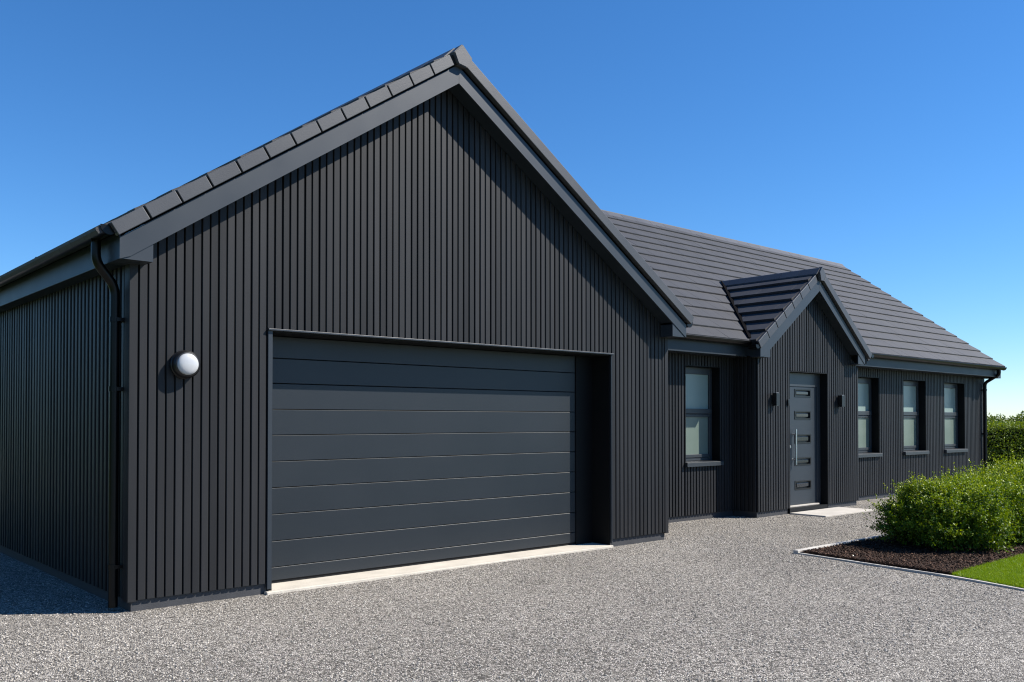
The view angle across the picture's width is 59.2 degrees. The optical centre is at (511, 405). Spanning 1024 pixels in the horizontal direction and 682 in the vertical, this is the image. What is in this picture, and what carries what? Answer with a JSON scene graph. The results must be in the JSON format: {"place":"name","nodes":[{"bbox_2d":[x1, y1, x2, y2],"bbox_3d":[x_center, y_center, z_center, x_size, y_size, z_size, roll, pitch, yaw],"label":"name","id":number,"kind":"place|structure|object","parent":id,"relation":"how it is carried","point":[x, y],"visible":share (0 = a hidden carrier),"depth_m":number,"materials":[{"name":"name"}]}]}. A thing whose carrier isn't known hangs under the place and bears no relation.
{"place":"outdoors","nodes":[
{"label":"outdoors","id":0,"kind":"place"},
{"bbox_2d":[0,496,1023,681],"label":"gravel driveway","id":1,"kind":"structure","parent":0,"point":[993,651],"depth_m":6.60,"materials":[{"name":"grey gravel"}]},
{"bbox_2d":[790,507,873,516],"bbox_3d":[5.237,1.754,14.732,1.540,0.062,0.623,1,-1,-41],"label":"doorstep","id":2,"kind":"object","parent":1,"relation":"on","point":[833,511],"visible":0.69,"depth_m":14.67,"materials":[{"name":"white concrete"}]},
{"bbox_2d":[793,534,1023,590],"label":"garden edging","id":3,"kind":"object","parent":1,"relation":"on","point":[797,551],"visible":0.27,"depth_m":9.24,"materials":[{"name":"stone"}]},
{"bbox_2d":[801,536,1023,574],"bbox_3d":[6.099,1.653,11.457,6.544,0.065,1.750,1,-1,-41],"label":"bark mulch","id":4,"kind":"object","parent":1,"relation":"on","point":[880,552],"visible":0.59,"depth_m":9.83,"materials":[{"name":"brown wood"}]},
{"bbox_2d":[862,461,1023,553],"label":"shrub","id":5,"kind":"object","parent":4,"relation":"on","point":[911,512],"visible":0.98,"depth_m":10.14,"materials":[{"name":"green plant"}]},
{"bbox_2d":[927,457,1023,546],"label":"shrub","id":6,"kind":"object","parent":4,"relation":"on","point":[1011,490],"visible":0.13,"depth_m":10.69,"materials":[{"name":"green plant"}]},
{"bbox_2d":[952,449,1023,518],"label":"shrub","id":7,"kind":"object","parent":4,"relation":"on","point":[1018,475],"visible":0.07,"depth_m":11.78,"materials":[{"name":"green plant"}]},
{"bbox_2d":[975,449,1023,472],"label":"shrub","id":8,"kind":"object","parent":4,"relation":"on","point":[1008,465],"visible":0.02,"depth_m":12.51,"materials":[{"name":"green plant"}]},
{"bbox_2d":[0,0,1023,420],"label":"sky","id":9,"kind":"structure","parent":0,"point":[882,140],"materials":[{"name":"blue"}]},
{"bbox_2d":[952,552,1023,587],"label":"grass","id":10,"kind":"structure","parent":0,"point":[1008,571],"depth_m":8.71,"materials":[{"name":"green plant"}]},
{"bbox_2d":[955,575,1022,587],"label":"lawn edging","id":11,"kind":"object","parent":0,"point":[988,581],"depth_m":8.27,"materials":[{"name":"grey concrete"}]},
{"label":"ground","id":12,"kind":"structure","parent":0,"visible":0},
{"bbox_2d":[0,45,1006,611],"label":"bungalow","id":13,"kind":"object","parent":12,"relation":"on","point":[444,311],"visible":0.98,"depth_m":9.20,"materials":[{"name":"paint"}]},
{"bbox_2d":[170,350,199,378],"bbox_3d":[-2.632,-0.334,7.293,0.232,0.232,0.126,1,-1,-41],"label":"wall lamp","id":14,"kind":"object","parent":13,"relation":"attached to","point":[184,364],"visible":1,"depth_m":7.25,"materials":[{"name":"white glass"}]},
{"bbox_2d":[266,331,609,590],"bbox_3d":[-0.583,0.452,9.433,4.359,2.370,0.352,1,-1,-41],"label":"garage door","id":15,"kind":"structure","parent":13,"relation":"in","point":[387,453],"depth_m":9.34,"materials":[{"name":"paint"}]},
{"bbox_2d":[685,365,723,466],"bbox_3d":[2.848,0.157,13.763,0.911,1.518,0.280,1,-1,-41],"label":"window","id":16,"kind":"structure","parent":13,"relation":"in","point":[702,383],"depth_m":13.93,"materials":[{"name":"clear glass"}]},
{"bbox_2d":[772,393,779,405],"bbox_3d":[4.142,-0.100,14.167,0.090,0.207,0.091,1,-1,-41],"label":"wall lamp","id":17,"kind":"object","parent":13,"relation":"attached to","point":[775,399],"visible":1,"depth_m":14.13,"materials":[{"name":"black metal"}]},
{"bbox_2d":[788,371,827,513],"bbox_3d":[4.844,0.607,14.975,1.186,2.323,0.204,1,-1,-41],"label":"front door","id":18,"kind":"structure","parent":13,"relation":"in","point":[808,391],"depth_m":15.15,"materials":[{"name":"paint"}]},
{"bbox_2d":[838,395,844,406],"bbox_3d":[5.656,-0.078,15.504,0.090,0.207,0.091,1,-1,-41],"label":"wall lamp","id":19,"kind":"object","parent":13,"relation":"attached to","point":[841,400],"visible":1,"depth_m":15.47,"materials":[{"name":"black metal"}]},
{"bbox_2d":[858,376,882,457],"bbox_3d":[6.682,0.214,17.146,0.951,1.518,0.280,1,-1,-41],"label":"window","id":20,"kind":"structure","parent":13,"relation":"in","point":[868,387],"depth_m":17.39,"materials":[{"name":"clear glass"}]},
{"bbox_2d":[903,379,928,454],"bbox_3d":[8.160,0.235,18.450,1.054,1.518,0.280,1,-1,-41],"label":"window","id":21,"kind":"structure","parent":13,"relation":"in","point":[914,391],"depth_m":18.69,"materials":[{"name":"clear glass"}]},
{"bbox_2d":[944,382,967,452],"bbox_3d":[9.596,0.256,19.717,1.096,1.518,0.280,1,-1,-41],"label":"window","id":22,"kind":"structure","parent":13,"relation":"in","point":[954,393],"depth_m":19.99,"materials":[{"name":"clear glass"}]},
{"bbox_2d":[987,412,1005,421],"bbox_3d":[19.915,1.143,38.686,2.798,2.110,2.988,0,-1,21],"label":"bush","id":23,"kind":"object","parent":12,"relation":"on","point":[993,418],"visible":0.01,"depth_m":37.97,"materials":[{"name":"green plant"}]},
{"bbox_2d":[987,421,1023,469],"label":"hedge","id":24,"kind":"object","parent":12,"relation":"on","point":[1001,438],"visible":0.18,"depth_m":23.83,"materials":[{"name":"green plant"}]},
{"bbox_2d":[990,411,1023,428],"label":"bush","id":25,"kind":"object","parent":12,"relation":"on","point":[1019,417],"visible":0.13,"depth_m":37.48,"materials":[{"name":"green plant"}]}
]}

